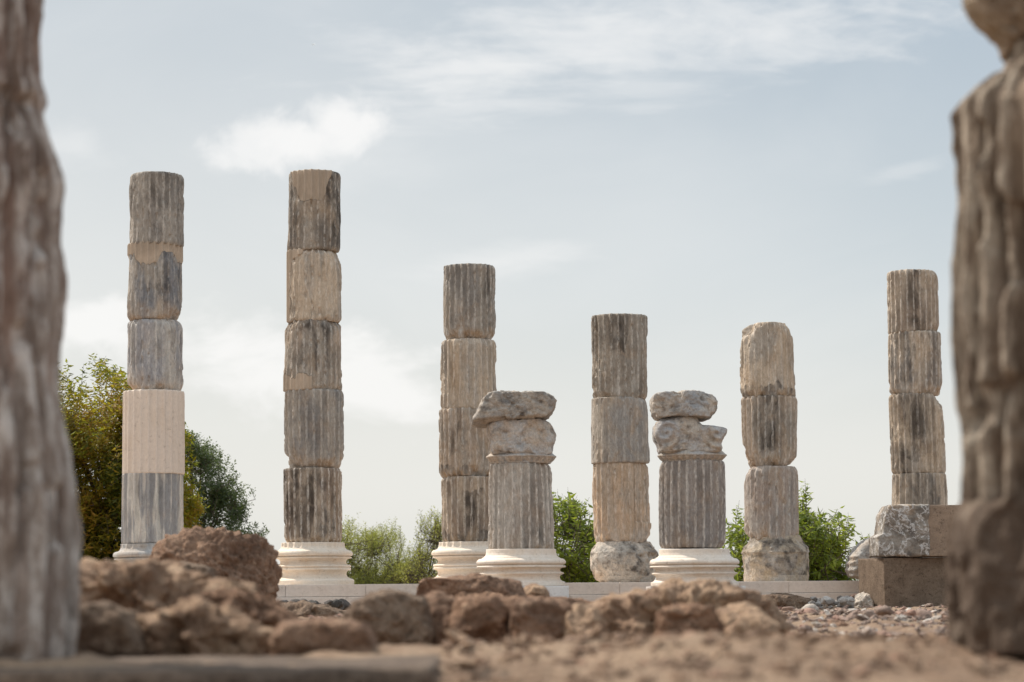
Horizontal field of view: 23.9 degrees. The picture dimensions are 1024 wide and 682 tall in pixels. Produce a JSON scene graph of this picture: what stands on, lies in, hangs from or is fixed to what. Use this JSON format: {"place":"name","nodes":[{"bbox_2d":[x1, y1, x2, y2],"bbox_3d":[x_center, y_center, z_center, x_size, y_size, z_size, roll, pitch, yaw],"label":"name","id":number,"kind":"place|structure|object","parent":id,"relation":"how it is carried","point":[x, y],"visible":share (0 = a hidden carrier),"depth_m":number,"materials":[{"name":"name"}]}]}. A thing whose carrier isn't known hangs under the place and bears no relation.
{"place":"outdoors","nodes":[
{"label":"outdoors","id":0,"kind":"place"},
{"bbox_2d":[113,171,184,561],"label":"column","id":1,"kind":"structure","parent":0,"point":[153,450],"depth_m":37.83,"materials":[{"name":"grey stone"}]},
{"bbox_2d":[0,606,1023,681],"bbox_3d":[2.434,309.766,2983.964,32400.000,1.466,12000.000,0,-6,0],"label":"ground","id":2,"kind":"structure","parent":0,"point":[865,651],"depth_m":8.79,"materials":[{"name":"soil"}]},
{"bbox_2d":[75,600,144,657],"bbox_3d":[-1.876,1.315,10.835,0.509,0.306,0.642,0,-6,0],"label":"rock","id":3,"kind":"object","parent":2,"relation":"on","point":[108,629],"visible":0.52,"depth_m":10.55,"materials":[{"name":"brown stone"}]},
{"bbox_2d":[79,557,258,614],"bbox_3d":[-1.891,1.367,12.553,1.305,0.488,1.360,0,-6,0],"label":"rock","id":4,"kind":"object","parent":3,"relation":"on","point":[146,586],"visible":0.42,"depth_m":12.07,"materials":[{"name":"brown stone"}]},
{"bbox_2d":[60,353,208,561],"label":"leafy tree","id":5,"kind":"object","parent":2,"relation":"on","point":[100,506],"visible":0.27,"depth_m":44.77,"materials":[{"name":"green plant"}]},
{"bbox_2d":[160,560,215,577],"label":"rock","id":6,"kind":"object","parent":2,"relation":"on","point":[205,569],"visible":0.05,"depth_m":16.86,"materials":[{"name":"brown stone"}]},
{"bbox_2d":[136,596,275,656],"bbox_3d":[-1.390,1.373,11.117,0.893,0.398,0.889,0,-6,0],"label":"rock","id":7,"kind":"object","parent":2,"relation":"on","point":[195,625],"visible":0.66,"depth_m":10.76,"materials":[{"name":"brown stone"}]},
{"bbox_2d":[149,525,282,599],"bbox_3d":[-2.708,2.176,21.922,1.192,1.000,1.222,0,-6,0],"label":"boulder","id":8,"kind":"object","parent":2,"relation":"on","point":[222,552],"visible":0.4,"depth_m":21.61,"materials":[{"name":"brown stone"}]},
{"bbox_2d":[0,654,441,681],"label":"threshold slab","id":9,"kind":"structure","parent":2,"relation":"on","point":[394,668],"depth_m":8.80,"materials":[{"name":"stone"}]},
{"bbox_2d":[0,0,82,660],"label":"column","id":10,"kind":"structure","parent":9,"relation":"on","point":[41,539],"depth_m":9.55,"materials":[{"name":"grey stone"}]},
{"bbox_2d":[183,429,269,536],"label":"leafy tree","id":11,"kind":"object","parent":2,"relation":"on","point":[219,496],"visible":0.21,"depth_m":53.07,"materials":[{"name":"green plant"}]},
{"bbox_2d":[185,587,300,628],"bbox_3d":[-1.381,1.428,12.121,0.708,0.395,0.919,0,-6,0],"label":"rock","id":12,"kind":"object","parent":2,"relation":"on","point":[267,611],"visible":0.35,"depth_m":11.80,"materials":[{"name":"brown stone"}]},
{"bbox_2d":[281,600,344,616],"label":"rock","id":13,"kind":"object","parent":2,"relation":"on","point":[303,608],"visible":0.36,"depth_m":26.45,"materials":[{"name":"brown stone"}]},
{"bbox_2d":[268,616,376,655],"bbox_3d":[-0.837,1.348,10.819,0.489,0.231,0.448,0,-6,0],"label":"boulder","id":14,"kind":"object","parent":2,"relation":"on","point":[305,636],"visible":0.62,"depth_m":10.63,"materials":[{"name":"brown stone"}]},
{"bbox_2d":[341,512,421,583],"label":"olive tree","id":15,"kind":"object","parent":2,"relation":"on","point":[364,573],"visible":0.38,"depth_m":61.10,"materials":[{"name":"green plant"}]},
{"bbox_2d":[340,588,434,645],"bbox_3d":[-0.745,1.740,14.498,0.575,0.508,0.873,0,-6,0],"label":"rock","id":16,"kind":"object","parent":2,"relation":"on","point":[392,616],"visible":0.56,"depth_m":14.15,"materials":[{"name":"brown stone"}]},
{"bbox_2d":[397,507,442,583],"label":"sparse shrub","id":17,"kind":"object","parent":2,"relation":"on","point":[426,555],"visible":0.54,"depth_m":59.24,"materials":[{"name":"green plant"}]},
{"bbox_2d":[424,591,455,645],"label":"rock","id":18,"kind":"object","parent":2,"relation":"on","point":[441,603],"visible":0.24,"depth_m":14.41,"materials":[{"name":"brown stone"}]},
{"bbox_2d":[448,595,516,642],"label":"rock","id":19,"kind":"object","parent":2,"relation":"on","point":[485,618],"visible":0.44,"depth_m":14.25,"materials":[{"name":"brown stone"}]},
{"bbox_2d":[471,390,568,597],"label":"short column","id":20,"kind":"structure","parent":2,"relation":"on","point":[521,436],"depth_m":34.55,"materials":[{"name":"stone"}]},
{"bbox_2d":[455,591,593,605],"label":"rock","id":21,"kind":"object","parent":2,"relation":"on","point":[571,601],"visible":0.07,"depth_m":19.71,"materials":[{"name":"brown stone"}]},
{"bbox_2d":[416,573,525,596],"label":"rock","id":22,"kind":"object","parent":21,"relation":"on","point":[469,583],"visible":0.64,"depth_m":19.66,"materials":[{"name":"brown stone"}]},
{"bbox_2d":[524,583,549,595],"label":"rock","id":23,"kind":"object","parent":21,"relation":"on","point":[535,589],"visible":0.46,"depth_m":20.16,"materials":[{"name":"brown stone"}]},
{"bbox_2d":[508,597,571,642],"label":"rock","id":24,"kind":"object","parent":2,"relation":"on","point":[530,617],"visible":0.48,"depth_m":14.03,"materials":[{"name":"brown stone"}]},
{"bbox_2d":[276,581,858,605],"bbox_3d":[0.583,4.224,38.735,16.128,0.693,1.954,0,-6,-9],"label":"stylobate","id":25,"kind":"object","parent":2,"relation":"on","point":[349,593],"visible":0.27,"depth_m":37.93,"materials":[{"name":"stone"}]},
{"bbox_2d":[276,169,353,584],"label":"column","id":26,"kind":"structure","parent":25,"relation":"on","point":[313,550],"depth_m":38.18,"materials":[{"name":"grey stone"}]},
{"bbox_2d":[431,263,496,577],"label":"column","id":27,"kind":"structure","parent":25,"relation":"on","point":[467,364],"depth_m":38.51,"materials":[{"name":"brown stone"}]},
{"bbox_2d":[590,313,658,581],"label":"column","id":28,"kind":"structure","parent":25,"relation":"on","point":[623,549],"depth_m":38.84,"materials":[{"name":"grey stone"}]},
{"bbox_2d":[646,390,745,588],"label":"short column","id":29,"kind":"structure","parent":25,"relation":"on","point":[692,455],"depth_m":34.57,"materials":[{"name":"stone"}]},
{"bbox_2d":[740,322,808,580],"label":"column","id":30,"kind":"structure","parent":25,"relation":"on","point":[775,547],"depth_m":39.23,"materials":[{"name":"beige stone"}]},
{"bbox_2d":[845,538,878,578],"bbox_3d":[5.678,3.427,38.042,0.832,0.682,0.841,0,-6,0],"label":"marble fragment","id":31,"kind":"object","parent":25,"relation":"on","point":[860,550],"visible":0.3,"depth_m":37.72,"materials":[{"name":"stone"}]},
{"bbox_2d":[552,489,598,594],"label":"leafy tree","id":32,"kind":"object","parent":2,"relation":"on","point":[572,530],"visible":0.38,"depth_m":44.28,"materials":[{"name":"green plant"}]},
{"bbox_2d":[563,603,607,639],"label":"rock","id":33,"kind":"object","parent":2,"relation":"on","point":[582,618],"visible":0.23,"depth_m":14.02,"materials":[{"name":"beige stone"}]},
{"bbox_2d":[653,603,724,637],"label":"rock","id":34,"kind":"object","parent":2,"relation":"on","point":[680,619],"visible":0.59,"depth_m":13.53,"materials":[{"name":"brown stone"}]},
{"bbox_2d":[588,577,790,638],"bbox_3d":[1.052,1.834,15.521,1.442,0.642,1.769,0,-6,0],"label":"rock","id":35,"kind":"object","parent":2,"relation":"on","point":[635,610],"visible":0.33,"depth_m":14.98,"materials":[{"name":"brown stone"}]},
{"bbox_2d":[438,624,1023,681],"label":"soil clods","id":36,"kind":"object","parent":2,"relation":"on","point":[461,642],"visible":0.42,"depth_m":8.66,"materials":[{"name":"brown soil"}]},
{"bbox_2d":[716,601,767,629],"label":"rock","id":37,"kind":"object","parent":2,"relation":"on","point":[728,614],"visible":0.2,"depth_m":13.92,"materials":[{"name":"beige stone"}]},
{"bbox_2d":[724,611,783,636],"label":"boulder","id":38,"kind":"object","parent":2,"relation":"on","point":[746,623],"visible":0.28,"depth_m":12.97,"materials":[{"name":"beige stone"}]},
{"bbox_2d":[762,593,812,609],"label":"rock","id":39,"kind":"object","parent":2,"relation":"on","point":[782,600],"visible":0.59,"depth_m":33.03,"materials":[{"name":"brown stone"}]},
{"bbox_2d":[781,607,794,610],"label":"loose stone","id":40,"kind":"object","parent":2,"relation":"on","point":[787,608],"visible":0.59,"depth_m":29.88,"materials":[{"name":"brown stone"}]},
{"bbox_2d":[717,480,869,592],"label":"leafy tree","id":41,"kind":"object","parent":2,"relation":"on","point":[826,555],"visible":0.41,"depth_m":44.06,"materials":[{"name":"green plant"}]},
{"bbox_2d":[801,604,818,610],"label":"loose stone","id":42,"kind":"object","parent":2,"relation":"on","point":[814,606],"visible":0.43,"depth_m":28.47,"materials":[{"name":"beige stone"}]},
{"bbox_2d":[804,608,815,612],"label":"loose stone","id":43,"kind":"object","parent":2,"relation":"on","point":[809,610],"visible":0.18,"depth_m":26.27,"materials":[{"name":"beige stone"}]},
{"bbox_2d":[827,620,849,626],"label":"rock","id":44,"kind":"object","parent":2,"relation":"on","point":[839,623],"visible":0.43,"depth_m":20.16,"materials":[{"name":"beige stone"}]},
{"bbox_2d":[854,592,873,606],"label":"rubble stone","id":45,"kind":"object","parent":2,"relation":"on","point":[863,599],"visible":0.64,"depth_m":35.75,"materials":[{"name":"beige stone"}]},
{"bbox_2d":[862,609,878,617],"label":"loose stone","id":46,"kind":"object","parent":2,"relation":"on","point":[869,613],"visible":0.51,"depth_m":24.41,"materials":[{"name":"beige stone"}]},
{"bbox_2d":[858,557,946,607],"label":"stone block","id":47,"kind":"structure","parent":2,"relation":"on","point":[906,582],"depth_m":35.54,"materials":[{"name":"beige stone"}]},
{"bbox_2d":[868,504,929,557],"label":"marble block","id":48,"kind":"structure","parent":47,"relation":"on","point":[901,530],"depth_m":35.48,"materials":[{"name":"grey stone"}]},
{"bbox_2d":[887,269,947,557],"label":"column","id":49,"kind":"structure","parent":48,"relation":"on","point":[917,448],"depth_m":39.75,"materials":[{"name":"stone"}]},
{"bbox_2d":[925,505,957,556],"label":"stone block","id":50,"kind":"structure","parent":47,"relation":"on","point":[939,519],"depth_m":35.55,"materials":[{"name":"beige stone"}]},
{"bbox_2d":[907,609,915,615],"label":"loose stone","id":51,"kind":"object","parent":2,"relation":"on","point":[911,612],"visible":0.73,"depth_m":24.25,"materials":[{"name":"stone"}]},
{"bbox_2d":[916,609,931,616],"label":"loose stone","id":52,"kind":"object","parent":2,"relation":"on","point":[921,612],"visible":0.42,"depth_m":22.16,"materials":[{"name":"beige stone"}]},
{"bbox_2d":[945,0,1023,653],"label":"column","id":53,"kind":"structure","parent":2,"relation":"on","point":[984,604],"depth_m":8.85,"materials":[{"name":"beige stone"}]},
{"bbox_2d":[40,0,1004,581],"label":"sky","id":54,"kind":"structure","parent":0,"point":[709,171],"materials":[{"name":"blue"}]},
{"bbox_2d":[301,603,947,638],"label":"gravel","id":55,"kind":"structure","parent":0,"point":[902,615],"depth_m":21.02,"materials":[{"name":"gravel"}]},
{"bbox_2d":[339,599,349,609],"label":"cobble","id":56,"kind":"object","parent":55,"relation":"on","point":[346,604],"visible":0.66,"depth_m":35.34,"materials":[{"name":"grey stone"}]},
{"bbox_2d":[825,599,833,605],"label":"cobble","id":57,"kind":"object","parent":55,"relation":"on","point":[829,602],"visible":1,"depth_m":32.81,"materials":[{"name":"grey stone"}]},
{"bbox_2d":[820,596,830,604],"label":"cobble","id":58,"kind":"object","parent":57,"relation":"on","point":[823,599],"visible":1,"depth_m":32.88,"materials":[{"name":"grey stone"}]},
{"bbox_2d":[874,605,892,615],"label":"loose stone","id":59,"kind":"object","parent":55,"relation":"on","point":[883,610],"visible":0.96,"depth_m":22.27,"materials":[{"name":"beige stone"}]},
{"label":"cobble","id":60,"kind":"object","parent":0,"visible":0},
{"bbox_2d":[330,599,341,607],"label":"cobble","id":61,"kind":"object","parent":60,"relation":"on","point":[335,603],"visible":0.92,"depth_m":33.99,"materials":[{"name":"grey stone"}]},
{"bbox_2d":[324,600,332,604],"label":"cobble","id":62,"kind":"object","parent":61,"relation":"on","point":[327,602],"visible":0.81,"depth_m":33.99,"materials":[{"name":"grey stone"}]},
{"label":"cobble","id":63,"kind":"object","parent":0,"visible":0},
{"bbox_2d":[847,596,854,605],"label":"cobble","id":64,"kind":"object","parent":63,"relation":"on","point":[850,603],"visible":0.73,"depth_m":33.25,"materials":[{"name":"grey stone"}]},
{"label":"cobble","id":65,"kind":"object","parent":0,"visible":0},
{"bbox_2d":[838,597,847,602],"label":"cobble","id":66,"kind":"object","parent":65,"relation":"on","point":[842,599],"visible":1,"depth_m":32.98,"materials":[{"name":"grey stone"}]}
]}

